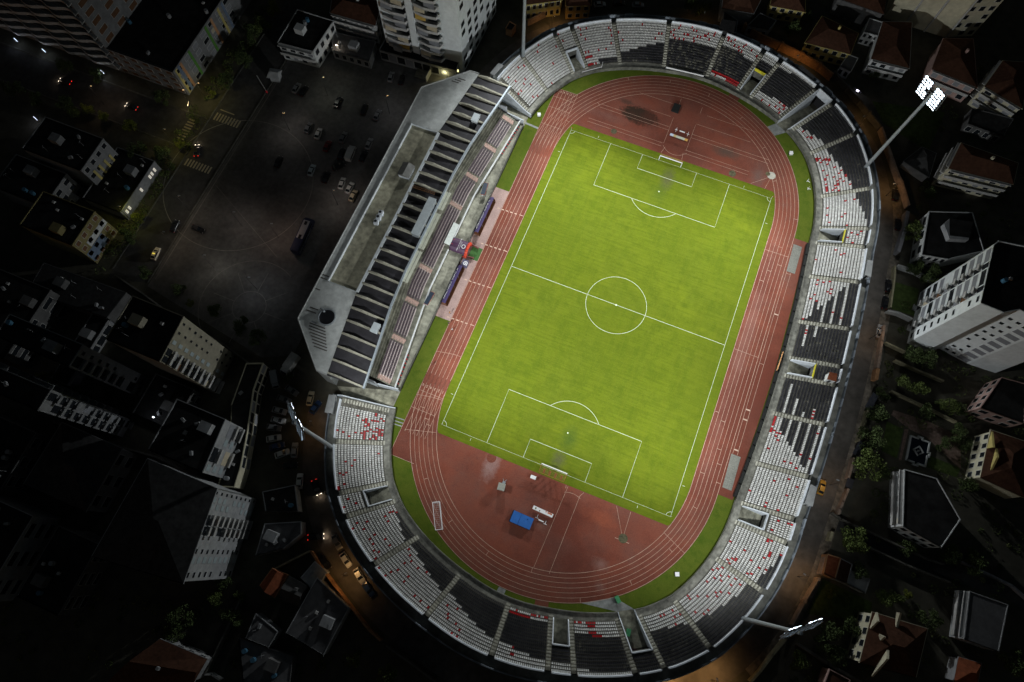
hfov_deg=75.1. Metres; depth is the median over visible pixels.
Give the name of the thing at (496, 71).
concourse kiosk
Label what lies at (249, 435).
window
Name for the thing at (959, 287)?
window
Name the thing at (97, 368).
window
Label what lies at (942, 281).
window
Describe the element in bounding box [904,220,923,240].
leafy tree
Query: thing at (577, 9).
amber house
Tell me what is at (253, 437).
window
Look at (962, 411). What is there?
leafy tree
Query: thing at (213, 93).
leafy tree
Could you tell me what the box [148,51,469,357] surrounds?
plaza
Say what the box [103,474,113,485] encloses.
window
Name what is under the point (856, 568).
leafy tree
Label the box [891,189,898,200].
parked car
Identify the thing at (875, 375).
garden wall
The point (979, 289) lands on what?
window
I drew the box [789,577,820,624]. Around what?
garden wall
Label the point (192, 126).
crosswalk
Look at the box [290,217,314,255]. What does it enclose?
tour bus
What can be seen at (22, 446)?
dark block
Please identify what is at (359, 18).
villa
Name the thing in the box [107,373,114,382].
window
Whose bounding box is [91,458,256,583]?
ribbed roof block
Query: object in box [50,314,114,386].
building
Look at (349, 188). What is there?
parked car
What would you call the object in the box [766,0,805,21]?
top villa
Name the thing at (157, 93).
leafy tree
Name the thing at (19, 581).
window
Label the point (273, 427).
parked car
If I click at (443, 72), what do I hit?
window
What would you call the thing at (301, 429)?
floodlight mast
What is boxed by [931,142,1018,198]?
balcony villa
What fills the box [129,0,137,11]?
window
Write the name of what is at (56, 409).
window
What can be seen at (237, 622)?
leafy tree
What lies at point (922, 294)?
window
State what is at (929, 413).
leafy tree
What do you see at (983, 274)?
window
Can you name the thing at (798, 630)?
floodlight mast
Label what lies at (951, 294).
window
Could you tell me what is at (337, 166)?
parked car
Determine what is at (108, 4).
window
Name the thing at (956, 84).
window
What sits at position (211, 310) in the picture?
leafy tree
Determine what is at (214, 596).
leafy tree
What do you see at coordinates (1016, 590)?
garden wall
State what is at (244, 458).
window
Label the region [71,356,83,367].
window
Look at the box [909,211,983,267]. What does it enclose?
black roof house
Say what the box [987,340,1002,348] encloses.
window
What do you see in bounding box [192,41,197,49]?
window
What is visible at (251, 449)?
window
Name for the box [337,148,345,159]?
parked car
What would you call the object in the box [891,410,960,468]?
garden path
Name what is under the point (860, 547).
leafy tree
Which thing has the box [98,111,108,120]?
leafy tree
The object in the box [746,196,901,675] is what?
pavement
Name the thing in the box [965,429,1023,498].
gable villa
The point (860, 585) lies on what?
grey shed
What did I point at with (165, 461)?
garden wall
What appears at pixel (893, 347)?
garden wall
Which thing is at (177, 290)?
leafy tree
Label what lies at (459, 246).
player tunnel
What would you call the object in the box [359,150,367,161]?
parked car
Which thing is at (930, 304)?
window
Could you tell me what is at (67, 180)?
window
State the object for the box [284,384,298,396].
parked car
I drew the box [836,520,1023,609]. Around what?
lane
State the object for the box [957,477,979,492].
leafy tree
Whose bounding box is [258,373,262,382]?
window
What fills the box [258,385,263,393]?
window
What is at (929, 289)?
window
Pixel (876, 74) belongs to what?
leafy tree
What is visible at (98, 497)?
window
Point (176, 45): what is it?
striped block
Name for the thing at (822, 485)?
parked car
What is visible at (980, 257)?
window
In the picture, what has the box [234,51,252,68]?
leafy tree
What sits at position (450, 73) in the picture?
window
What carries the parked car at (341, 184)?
on the plaza
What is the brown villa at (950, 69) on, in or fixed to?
on the ground at (62, 646)
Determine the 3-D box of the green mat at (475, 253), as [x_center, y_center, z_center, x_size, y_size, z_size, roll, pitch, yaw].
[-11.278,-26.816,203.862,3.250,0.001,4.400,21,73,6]
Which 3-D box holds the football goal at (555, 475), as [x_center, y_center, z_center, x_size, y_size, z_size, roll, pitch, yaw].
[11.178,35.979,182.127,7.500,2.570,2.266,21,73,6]
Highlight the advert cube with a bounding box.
[461,259,468,268]
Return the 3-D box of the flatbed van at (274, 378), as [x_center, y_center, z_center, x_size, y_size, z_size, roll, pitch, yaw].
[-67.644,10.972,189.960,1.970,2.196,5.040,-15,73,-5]
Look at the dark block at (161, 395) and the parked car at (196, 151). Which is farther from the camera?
the parked car at (196, 151)
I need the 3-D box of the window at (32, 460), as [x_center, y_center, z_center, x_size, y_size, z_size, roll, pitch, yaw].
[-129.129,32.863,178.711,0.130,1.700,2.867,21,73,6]
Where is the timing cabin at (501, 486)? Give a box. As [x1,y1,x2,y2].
[497,479,505,490]
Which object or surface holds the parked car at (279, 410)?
on the ground at (62, 646)
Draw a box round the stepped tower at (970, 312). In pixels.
[907,240,1023,372]
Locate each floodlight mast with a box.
[287,402,332,449]
[521,0,525,56]
[741,616,822,640]
[864,75,947,167]
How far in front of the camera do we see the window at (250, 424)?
181.54 m
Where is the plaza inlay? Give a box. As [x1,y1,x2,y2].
[155,66,313,341]
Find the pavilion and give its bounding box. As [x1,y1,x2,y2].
[899,147,936,181]
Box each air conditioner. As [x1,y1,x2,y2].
[373,219,378,225]
[378,210,383,216]
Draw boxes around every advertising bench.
[532,506,552,517]
[670,133,687,141]
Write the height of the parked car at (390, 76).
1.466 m
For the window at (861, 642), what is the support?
in the hip villa at (887, 643)
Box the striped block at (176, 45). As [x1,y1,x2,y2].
[106,0,251,94]
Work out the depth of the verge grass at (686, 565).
188.79 m
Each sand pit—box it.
[723,454,740,490]
[787,244,801,273]
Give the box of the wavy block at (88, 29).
[0,0,141,72]
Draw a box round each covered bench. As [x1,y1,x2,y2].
[424,291,434,306]
[481,182,488,195]
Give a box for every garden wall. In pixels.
[52,421,186,470]
[114,274,249,362]
[204,672,222,680]
[205,599,242,672]
[274,550,310,568]
[310,550,381,640]
[386,644,435,681]
[527,4,561,25]
[741,22,833,80]
[748,639,785,681]
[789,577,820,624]
[795,642,860,681]
[816,555,825,574]
[825,531,833,540]
[829,512,943,564]
[831,70,881,129]
[835,488,849,514]
[844,457,854,478]
[854,410,868,441]
[867,547,950,582]
[870,368,879,381]
[873,325,885,369]
[877,127,909,208]
[883,342,904,353]
[885,310,912,321]
[887,265,895,309]
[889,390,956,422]
[893,211,909,255]
[893,359,943,382]
[896,264,933,283]
[949,557,1023,599]
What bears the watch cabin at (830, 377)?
on the stadium stand at (744, 514)
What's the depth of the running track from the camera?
187.91 m
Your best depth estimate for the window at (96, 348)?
191.33 m
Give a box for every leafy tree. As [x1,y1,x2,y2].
[55,94,73,110]
[66,104,80,116]
[79,103,95,113]
[88,67,102,83]
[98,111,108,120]
[118,228,136,244]
[122,119,136,130]
[126,141,147,158]
[129,212,144,222]
[138,265,152,278]
[152,89,169,105]
[153,145,170,159]
[162,625,185,642]
[165,602,193,631]
[171,283,186,295]
[174,139,184,148]
[206,590,221,606]
[207,304,221,316]
[209,90,216,98]
[214,577,233,590]
[217,72,233,89]
[220,608,242,626]
[233,316,248,336]
[233,591,245,602]
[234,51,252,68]
[243,22,259,44]
[248,329,266,345]
[253,15,271,31]
[376,663,397,681]
[683,0,698,12]
[695,0,711,14]
[782,20,800,36]
[789,649,811,670]
[813,634,836,654]
[816,621,843,642]
[827,644,848,667]
[840,526,870,554]
[841,616,861,637]
[852,447,886,481]
[852,560,868,578]
[856,425,887,449]
[865,404,890,422]
[868,71,880,77]
[877,465,891,481]
[877,589,905,607]
[895,373,911,388]
[901,540,918,557]
[903,589,912,599]
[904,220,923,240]
[904,345,922,363]
[905,259,925,276]
[905,381,930,394]
[917,347,937,368]
[918,608,943,632]
[919,262,941,282]
[919,403,934,419]
[924,185,935,198]
[936,436,953,450]
[937,398,960,415]
[949,422,967,442]
[954,402,968,415]
[956,436,973,450]
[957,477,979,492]
[965,547,988,575]
[998,647,1023,676]
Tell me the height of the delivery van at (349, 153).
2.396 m
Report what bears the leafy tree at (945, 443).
on the garden path at (934, 434)
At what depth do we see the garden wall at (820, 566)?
174.79 m
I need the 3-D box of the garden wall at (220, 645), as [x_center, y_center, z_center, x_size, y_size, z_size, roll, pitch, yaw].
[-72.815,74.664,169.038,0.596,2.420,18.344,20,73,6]
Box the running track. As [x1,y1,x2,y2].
[391,75,806,606]
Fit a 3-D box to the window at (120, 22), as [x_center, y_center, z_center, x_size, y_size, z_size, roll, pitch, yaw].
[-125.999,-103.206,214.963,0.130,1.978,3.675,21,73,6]
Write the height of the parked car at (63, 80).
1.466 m
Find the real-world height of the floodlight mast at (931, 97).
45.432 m
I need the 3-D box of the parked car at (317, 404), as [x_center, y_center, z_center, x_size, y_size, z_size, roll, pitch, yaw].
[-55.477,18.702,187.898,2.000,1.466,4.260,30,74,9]
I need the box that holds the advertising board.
[666,67,703,76]
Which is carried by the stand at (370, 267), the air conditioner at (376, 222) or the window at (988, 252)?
the air conditioner at (376, 222)
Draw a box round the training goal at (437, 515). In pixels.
[432,501,442,529]
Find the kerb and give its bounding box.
[0,15,286,282]
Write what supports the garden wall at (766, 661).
on the ground at (62, 646)
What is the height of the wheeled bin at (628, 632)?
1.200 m
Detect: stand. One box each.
[297,70,523,390]
[324,14,880,681]
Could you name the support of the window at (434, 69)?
in the shop podium
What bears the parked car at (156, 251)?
on the street
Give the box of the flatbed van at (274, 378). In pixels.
[269,369,279,388]
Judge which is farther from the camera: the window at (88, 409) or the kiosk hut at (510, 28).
the kiosk hut at (510, 28)
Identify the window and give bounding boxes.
[0,580,12,594]
[5,475,15,485]
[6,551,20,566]
[9,579,22,593]
[11,345,20,355]
[14,477,23,487]
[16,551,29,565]
[17,456,27,466]
[19,349,28,359]
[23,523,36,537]
[26,458,35,468]
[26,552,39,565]
[27,352,36,362]
[29,438,39,448]
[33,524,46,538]
[37,440,46,449]
[42,296,52,309]
[42,525,55,538]
[46,392,57,401]
[49,301,60,314]
[50,405,61,413]
[55,189,62,196]
[57,305,67,318]
[60,397,67,404]
[63,178,69,185]
[64,410,70,416]
[64,597,74,609]
[69,183,75,191]
[69,376,81,386]
[69,401,75,407]
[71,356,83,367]
[72,596,82,608]
[75,188,81,196]
[77,0,87,8]
[78,573,88,585]
[79,595,89,607]
[81,232,87,238]
[83,362,91,371]
[83,406,92,413]
[85,4,94,17]
[85,573,95,584]
[91,495,101,506]
[92,14,101,26]
[92,366,99,375]
[92,572,102,584]
[93,345,100,351]
[96,334,105,346]
[98,22,107,34]
[100,370,106,378]
[101,496,111,507]
[102,324,111,335]
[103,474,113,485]
[104,0,113,9]
[105,31,114,43]
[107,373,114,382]
[110,6,119,18]
[112,476,122,487]
[114,454,124,465]
[117,15,125,26]
[124,457,133,468]
[126,382,135,391]
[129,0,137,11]
[161,355,168,363]
[165,348,172,356]
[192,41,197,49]
[196,47,201,55]
[203,36,209,45]
[209,447,218,461]
[216,528,222,535]
[221,452,229,465]
[226,424,234,438]
[241,457,246,468]
[244,445,248,456]
[246,433,250,444]
[246,458,250,469]
[248,422,252,433]
[248,447,252,457]
[250,412,253,422]
[250,435,254,446]
[251,401,255,411]
[252,425,256,435]
[253,391,256,401]
[254,382,259,391]
[254,414,257,424]
[255,404,259,414]
[257,394,260,404]
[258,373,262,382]
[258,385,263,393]
[261,364,266,373]
[262,376,266,385]
[380,52,388,59]
[388,54,397,62]
[397,56,405,64]
[405,59,413,66]
[414,61,422,68]
[422,63,430,70]
[431,66,438,73]
[439,68,447,76]
[448,71,455,76]
[848,649,853,656]
[851,638,856,644]
[857,614,862,620]
[859,639,863,646]
[918,291,924,303]
[919,305,926,320]
[924,286,931,300]
[926,301,933,315]
[931,282,937,295]
[932,297,939,313]
[938,277,945,291]
[939,292,947,309]
[940,77,948,82]
[947,288,954,304]
[951,81,959,86]
[952,268,959,283]
[954,283,962,300]
[956,354,970,361]
[960,263,967,277]
[962,278,970,295]
[964,126,972,131]
[964,351,978,358]
[967,258,975,273]
[970,274,978,291]
[971,348,986,355]
[973,129,980,134]
[975,253,983,268]
[976,285,983,293]
[978,269,986,286]
[979,344,994,351]
[981,132,989,137]
[982,261,989,269]
[984,248,991,263]
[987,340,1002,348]
[990,135,998,141]
[995,337,1010,344]
[1003,333,1019,341]
[1012,329,1023,337]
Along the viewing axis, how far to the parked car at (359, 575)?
173.63 m
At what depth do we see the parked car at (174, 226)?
204.83 m
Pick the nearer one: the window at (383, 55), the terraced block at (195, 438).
the terraced block at (195, 438)
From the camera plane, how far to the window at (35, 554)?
173.59 m
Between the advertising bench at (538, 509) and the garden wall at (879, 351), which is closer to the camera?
the advertising bench at (538, 509)
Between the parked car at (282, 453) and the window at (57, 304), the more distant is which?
the window at (57, 304)
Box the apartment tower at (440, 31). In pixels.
[377,0,495,72]
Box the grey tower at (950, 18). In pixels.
[883,0,1002,37]
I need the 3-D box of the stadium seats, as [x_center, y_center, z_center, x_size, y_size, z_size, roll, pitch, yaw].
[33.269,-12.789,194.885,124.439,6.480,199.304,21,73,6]
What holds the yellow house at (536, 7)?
on the ground at (62, 646)
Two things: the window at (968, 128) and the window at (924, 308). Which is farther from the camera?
the window at (968, 128)
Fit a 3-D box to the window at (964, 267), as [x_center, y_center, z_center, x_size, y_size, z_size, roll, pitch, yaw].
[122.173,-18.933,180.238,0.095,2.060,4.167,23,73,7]
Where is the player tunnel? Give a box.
[449,237,471,257]
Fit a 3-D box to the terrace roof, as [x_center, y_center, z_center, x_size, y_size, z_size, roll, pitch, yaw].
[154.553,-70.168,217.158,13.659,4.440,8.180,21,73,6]
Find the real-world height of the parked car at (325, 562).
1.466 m
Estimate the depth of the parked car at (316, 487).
180.56 m
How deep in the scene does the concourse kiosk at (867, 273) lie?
194.10 m
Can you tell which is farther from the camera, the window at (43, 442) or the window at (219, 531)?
the window at (43, 442)
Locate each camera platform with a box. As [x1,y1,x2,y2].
[370,322,380,334]
[471,113,479,123]
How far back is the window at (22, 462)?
175.77 m
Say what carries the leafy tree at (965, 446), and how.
on the garden path at (934, 434)
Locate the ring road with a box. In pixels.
[302,13,892,681]
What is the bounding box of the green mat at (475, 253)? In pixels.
[468,246,482,260]
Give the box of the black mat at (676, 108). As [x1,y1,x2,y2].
[671,103,680,113]
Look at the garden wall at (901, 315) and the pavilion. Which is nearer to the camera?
the garden wall at (901, 315)
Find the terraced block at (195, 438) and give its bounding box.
[148,399,244,477]
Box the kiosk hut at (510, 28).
[505,21,515,36]
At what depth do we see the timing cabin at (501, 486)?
180.50 m
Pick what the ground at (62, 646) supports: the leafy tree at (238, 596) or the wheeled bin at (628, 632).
the leafy tree at (238, 596)
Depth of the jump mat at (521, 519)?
178.55 m
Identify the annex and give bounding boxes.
[857,18,881,46]
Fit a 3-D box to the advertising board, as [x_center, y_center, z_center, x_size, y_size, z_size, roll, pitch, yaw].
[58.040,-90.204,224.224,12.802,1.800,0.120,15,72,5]
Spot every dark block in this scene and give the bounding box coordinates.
[0,269,69,368]
[0,414,52,492]
[0,495,60,600]
[16,525,109,615]
[132,373,202,425]
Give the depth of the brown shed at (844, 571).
172.92 m
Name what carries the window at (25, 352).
in the dark block at (32, 302)
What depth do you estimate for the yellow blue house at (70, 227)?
193.82 m
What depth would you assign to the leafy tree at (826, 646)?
167.14 m
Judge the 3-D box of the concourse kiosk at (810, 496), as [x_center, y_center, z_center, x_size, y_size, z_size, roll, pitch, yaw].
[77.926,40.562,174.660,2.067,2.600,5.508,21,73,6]
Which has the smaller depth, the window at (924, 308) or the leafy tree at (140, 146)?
the window at (924, 308)
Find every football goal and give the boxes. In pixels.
[540,463,566,481]
[659,154,682,167]
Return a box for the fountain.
[905,435,930,466]
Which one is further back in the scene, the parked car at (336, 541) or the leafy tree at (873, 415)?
the leafy tree at (873, 415)
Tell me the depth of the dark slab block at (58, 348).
162.70 m
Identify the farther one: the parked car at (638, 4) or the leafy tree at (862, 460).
the parked car at (638, 4)
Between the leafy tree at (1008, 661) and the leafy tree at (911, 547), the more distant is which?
the leafy tree at (911, 547)
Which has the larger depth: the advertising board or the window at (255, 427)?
the advertising board
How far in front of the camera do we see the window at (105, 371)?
172.18 m
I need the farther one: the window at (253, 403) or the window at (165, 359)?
the window at (253, 403)
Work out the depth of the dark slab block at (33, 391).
160.83 m
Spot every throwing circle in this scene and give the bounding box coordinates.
[487,454,495,462]
[618,534,627,542]
[729,170,735,176]
[768,172,775,178]
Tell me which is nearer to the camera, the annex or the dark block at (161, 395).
the dark block at (161, 395)
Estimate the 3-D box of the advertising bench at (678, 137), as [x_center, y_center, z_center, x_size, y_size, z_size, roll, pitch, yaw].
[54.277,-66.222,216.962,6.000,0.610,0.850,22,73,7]
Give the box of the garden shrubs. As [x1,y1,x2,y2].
[0,4,1023,681]
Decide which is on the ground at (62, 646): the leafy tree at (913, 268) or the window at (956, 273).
the leafy tree at (913, 268)
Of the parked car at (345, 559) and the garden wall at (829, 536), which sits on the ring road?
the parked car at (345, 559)
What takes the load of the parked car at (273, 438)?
on the ground at (62, 646)
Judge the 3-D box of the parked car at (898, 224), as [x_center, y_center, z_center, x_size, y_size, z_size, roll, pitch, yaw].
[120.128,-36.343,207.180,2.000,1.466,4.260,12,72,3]
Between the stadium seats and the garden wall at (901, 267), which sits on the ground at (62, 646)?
the garden wall at (901, 267)
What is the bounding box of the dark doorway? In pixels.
[813,97,824,107]
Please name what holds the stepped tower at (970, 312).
on the ground at (62, 646)
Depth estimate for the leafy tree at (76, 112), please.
215.58 m
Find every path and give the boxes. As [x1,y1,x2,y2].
[393,122,785,611]
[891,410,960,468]
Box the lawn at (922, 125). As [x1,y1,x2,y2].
[807,101,959,621]
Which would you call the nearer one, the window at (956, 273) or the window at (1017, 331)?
the window at (1017, 331)
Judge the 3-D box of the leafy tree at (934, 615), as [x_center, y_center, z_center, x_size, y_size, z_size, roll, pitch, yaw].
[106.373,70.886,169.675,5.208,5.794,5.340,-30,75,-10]
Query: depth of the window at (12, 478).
174.18 m
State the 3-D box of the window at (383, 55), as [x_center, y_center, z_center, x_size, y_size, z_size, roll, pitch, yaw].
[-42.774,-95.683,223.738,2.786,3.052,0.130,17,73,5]
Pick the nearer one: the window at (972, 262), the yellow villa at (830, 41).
the window at (972, 262)
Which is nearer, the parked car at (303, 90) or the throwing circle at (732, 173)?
the throwing circle at (732, 173)
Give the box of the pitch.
[437,124,774,524]
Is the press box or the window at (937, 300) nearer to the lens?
the window at (937, 300)
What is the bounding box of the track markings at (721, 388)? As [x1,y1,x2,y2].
[391,75,798,602]
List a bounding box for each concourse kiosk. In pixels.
[325,394,337,414]
[490,63,502,78]
[718,19,735,36]
[798,65,814,79]
[803,484,816,506]
[863,260,872,278]
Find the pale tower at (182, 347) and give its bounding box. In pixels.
[105,295,234,393]
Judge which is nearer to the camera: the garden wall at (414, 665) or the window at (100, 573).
the garden wall at (414, 665)
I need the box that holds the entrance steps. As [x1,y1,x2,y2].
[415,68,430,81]
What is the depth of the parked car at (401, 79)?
222.22 m
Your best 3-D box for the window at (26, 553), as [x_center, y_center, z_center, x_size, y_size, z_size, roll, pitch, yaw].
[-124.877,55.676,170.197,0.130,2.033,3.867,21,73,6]
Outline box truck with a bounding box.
[280,352,300,375]
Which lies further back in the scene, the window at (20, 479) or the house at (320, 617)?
the window at (20, 479)
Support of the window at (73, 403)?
in the dark slab block at (33, 391)
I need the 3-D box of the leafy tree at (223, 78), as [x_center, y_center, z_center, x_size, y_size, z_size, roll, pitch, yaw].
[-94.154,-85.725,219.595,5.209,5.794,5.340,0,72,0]
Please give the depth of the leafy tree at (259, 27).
225.80 m
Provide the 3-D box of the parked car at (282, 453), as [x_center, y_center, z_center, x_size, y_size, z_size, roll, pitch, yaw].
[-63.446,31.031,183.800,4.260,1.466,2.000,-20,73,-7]
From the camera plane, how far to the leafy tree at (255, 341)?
191.56 m
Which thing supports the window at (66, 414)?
in the dark slab block at (33, 391)
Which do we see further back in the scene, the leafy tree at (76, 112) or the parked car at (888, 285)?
the leafy tree at (76, 112)
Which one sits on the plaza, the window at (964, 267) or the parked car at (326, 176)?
the parked car at (326, 176)
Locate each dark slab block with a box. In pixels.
[0,314,148,396]
[0,362,134,436]
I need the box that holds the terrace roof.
[960,108,1013,143]
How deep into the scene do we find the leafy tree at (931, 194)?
208.39 m
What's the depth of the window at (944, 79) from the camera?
218.05 m
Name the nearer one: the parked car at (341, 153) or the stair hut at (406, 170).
the stair hut at (406, 170)
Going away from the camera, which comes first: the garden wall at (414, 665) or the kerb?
the garden wall at (414, 665)
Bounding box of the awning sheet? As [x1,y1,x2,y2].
[444,222,458,245]
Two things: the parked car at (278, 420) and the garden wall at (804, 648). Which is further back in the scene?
the parked car at (278, 420)
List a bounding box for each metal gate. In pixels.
[845,478,853,488]
[852,441,864,456]
[864,393,878,409]
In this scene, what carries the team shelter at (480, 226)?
on the paving
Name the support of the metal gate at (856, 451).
attached to the garden wall at (863, 423)
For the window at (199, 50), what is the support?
in the striped block at (176, 45)
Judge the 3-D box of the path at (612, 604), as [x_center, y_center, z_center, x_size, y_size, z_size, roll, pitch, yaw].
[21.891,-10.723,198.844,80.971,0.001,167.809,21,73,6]
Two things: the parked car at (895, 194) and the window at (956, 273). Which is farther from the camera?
the parked car at (895, 194)
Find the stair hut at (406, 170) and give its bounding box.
[397,162,414,179]
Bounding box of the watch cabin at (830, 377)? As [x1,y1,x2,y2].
[824,372,836,382]
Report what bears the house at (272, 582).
on the ground at (62, 646)
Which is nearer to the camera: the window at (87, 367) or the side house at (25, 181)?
the window at (87, 367)
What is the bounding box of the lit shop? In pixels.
[82,147,161,219]
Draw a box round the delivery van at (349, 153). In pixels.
[344,145,355,161]
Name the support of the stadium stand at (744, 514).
on the ground at (62, 646)
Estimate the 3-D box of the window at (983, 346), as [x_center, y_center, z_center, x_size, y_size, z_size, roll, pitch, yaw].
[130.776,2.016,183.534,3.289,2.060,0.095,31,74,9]
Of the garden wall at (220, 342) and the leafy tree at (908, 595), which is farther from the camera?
the garden wall at (220, 342)
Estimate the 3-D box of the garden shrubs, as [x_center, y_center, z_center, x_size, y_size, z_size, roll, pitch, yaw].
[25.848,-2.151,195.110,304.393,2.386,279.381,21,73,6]
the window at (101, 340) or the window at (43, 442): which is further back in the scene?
the window at (101, 340)
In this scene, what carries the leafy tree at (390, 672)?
on the ground at (62, 646)
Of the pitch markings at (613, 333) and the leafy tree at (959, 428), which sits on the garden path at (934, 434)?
the leafy tree at (959, 428)
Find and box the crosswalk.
[177,109,240,173]
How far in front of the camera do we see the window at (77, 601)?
167.88 m
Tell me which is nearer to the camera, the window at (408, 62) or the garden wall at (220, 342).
the garden wall at (220, 342)
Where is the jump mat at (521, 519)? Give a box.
[509,510,533,529]
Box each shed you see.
[33,262,130,322]
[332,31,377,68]
[821,554,840,578]
[830,558,852,583]
[837,55,857,78]
[842,571,869,593]
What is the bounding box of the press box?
[411,197,435,237]
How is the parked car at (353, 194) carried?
on the plaza
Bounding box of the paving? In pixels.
[435,187,508,320]
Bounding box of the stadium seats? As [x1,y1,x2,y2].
[335,20,870,674]
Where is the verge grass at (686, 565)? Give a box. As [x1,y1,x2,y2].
[391,70,813,611]
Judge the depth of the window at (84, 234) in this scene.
193.02 m
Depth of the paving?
204.17 m
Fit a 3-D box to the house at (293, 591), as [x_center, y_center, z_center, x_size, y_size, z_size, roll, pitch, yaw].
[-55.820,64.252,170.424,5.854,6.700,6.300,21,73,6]
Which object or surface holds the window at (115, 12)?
in the wavy block at (88, 29)
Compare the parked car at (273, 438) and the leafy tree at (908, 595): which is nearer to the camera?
the leafy tree at (908, 595)
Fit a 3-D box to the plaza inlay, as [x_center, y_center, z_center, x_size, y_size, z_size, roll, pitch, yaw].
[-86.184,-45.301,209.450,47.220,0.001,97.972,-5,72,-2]
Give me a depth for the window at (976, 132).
216.25 m
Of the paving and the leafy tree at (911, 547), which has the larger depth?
the paving
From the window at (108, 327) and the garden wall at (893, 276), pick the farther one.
the garden wall at (893, 276)
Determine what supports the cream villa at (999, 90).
on the ground at (62, 646)
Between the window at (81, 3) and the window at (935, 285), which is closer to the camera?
the window at (935, 285)
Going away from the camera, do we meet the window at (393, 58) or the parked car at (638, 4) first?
the window at (393, 58)
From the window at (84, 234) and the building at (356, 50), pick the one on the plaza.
the building at (356, 50)
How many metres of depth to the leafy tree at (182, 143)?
212.78 m
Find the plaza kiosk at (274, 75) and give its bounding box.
[266,68,281,82]
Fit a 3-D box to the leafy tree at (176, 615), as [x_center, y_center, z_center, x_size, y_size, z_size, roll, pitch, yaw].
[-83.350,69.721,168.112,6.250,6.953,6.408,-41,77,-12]
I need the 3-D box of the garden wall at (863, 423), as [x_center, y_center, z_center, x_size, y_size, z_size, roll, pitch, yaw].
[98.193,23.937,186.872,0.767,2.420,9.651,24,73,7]
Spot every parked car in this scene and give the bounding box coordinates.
[58,77,71,85]
[125,103,138,110]
[150,247,160,260]
[169,219,179,232]
[191,224,204,233]
[193,145,200,156]
[266,424,281,431]
[266,434,281,442]
[269,442,284,450]
[270,416,286,424]
[271,406,287,414]
[273,156,282,167]
[274,448,290,458]
[276,394,291,403]
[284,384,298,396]
[291,82,300,93]
[291,442,298,457]
[296,473,303,488]
[298,85,308,96]
[303,122,312,133]
[306,391,314,405]
[307,164,315,176]
[308,533,323,540]
[309,400,321,414]
[311,479,321,495]
[314,128,322,139]
[318,554,331,569]
[321,171,330,183]
[323,140,331,151]
[331,533,342,549]
[332,162,345,170]
[333,96,342,107]
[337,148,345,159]
[338,131,347,143]
[338,177,345,189]
[339,551,352,567]
[345,182,354,193]
[348,189,357,201]
[353,567,365,583]
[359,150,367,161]
[360,104,368,115]
[361,580,374,597]
[365,138,372,149]
[373,109,381,120]
[387,71,394,82]
[398,74,404,85]
[593,1,605,7]
[632,1,643,7]
[816,479,826,495]
[875,324,882,337]
[880,296,888,309]
[884,279,891,292]
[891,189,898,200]
[894,218,901,230]
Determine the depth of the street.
218.94 m
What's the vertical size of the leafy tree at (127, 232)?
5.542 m
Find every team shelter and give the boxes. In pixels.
[441,265,464,305]
[474,197,495,235]
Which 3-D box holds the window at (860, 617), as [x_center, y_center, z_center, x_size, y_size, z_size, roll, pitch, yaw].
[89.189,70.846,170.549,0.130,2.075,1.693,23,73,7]
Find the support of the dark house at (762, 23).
on the ground at (62, 646)
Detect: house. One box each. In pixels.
[0,154,84,207]
[19,191,117,263]
[22,117,118,186]
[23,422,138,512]
[107,638,212,681]
[238,637,296,681]
[245,613,282,647]
[255,521,305,555]
[259,568,289,597]
[262,485,301,511]
[277,9,336,67]
[278,576,308,606]
[286,577,350,655]
[300,561,329,588]
[526,0,562,19]
[564,0,591,18]
[718,0,760,24]
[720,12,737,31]
[744,13,776,35]
[817,667,850,681]
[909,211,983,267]
[945,656,981,681]
[949,590,1008,651]
[965,377,1023,427]
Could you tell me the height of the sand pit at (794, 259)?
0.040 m
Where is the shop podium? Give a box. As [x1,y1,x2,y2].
[379,38,459,77]
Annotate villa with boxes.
[330,0,382,43]
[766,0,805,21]
[801,16,858,65]
[829,0,885,25]
[846,611,927,677]
[862,21,911,81]
[888,469,960,547]
[919,38,977,102]
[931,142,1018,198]
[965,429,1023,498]
[968,60,1023,116]
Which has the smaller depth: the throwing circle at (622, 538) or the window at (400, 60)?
the throwing circle at (622, 538)
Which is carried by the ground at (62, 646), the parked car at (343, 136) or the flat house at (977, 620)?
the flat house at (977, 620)
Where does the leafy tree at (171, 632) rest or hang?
on the ground at (62, 646)
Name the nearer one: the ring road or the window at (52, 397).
the window at (52, 397)
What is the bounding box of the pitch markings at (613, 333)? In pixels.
[443,130,770,516]
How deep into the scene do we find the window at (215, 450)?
167.65 m
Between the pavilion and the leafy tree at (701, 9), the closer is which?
the pavilion
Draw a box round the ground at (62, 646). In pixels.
[0,0,1023,681]
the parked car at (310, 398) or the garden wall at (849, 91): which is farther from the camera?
the garden wall at (849, 91)
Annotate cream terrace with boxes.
[218,363,270,488]
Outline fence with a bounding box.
[733,243,809,496]
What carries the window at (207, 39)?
in the striped block at (176, 45)
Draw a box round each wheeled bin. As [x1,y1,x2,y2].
[614,595,620,602]
[626,628,630,636]
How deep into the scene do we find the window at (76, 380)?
187.97 m
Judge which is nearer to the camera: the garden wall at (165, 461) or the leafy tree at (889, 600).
the leafy tree at (889, 600)
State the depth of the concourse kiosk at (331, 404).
180.13 m
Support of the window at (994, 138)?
in the terrace roof
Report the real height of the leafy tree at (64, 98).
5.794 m
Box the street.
[0,0,306,281]
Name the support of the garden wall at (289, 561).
on the ground at (62, 646)

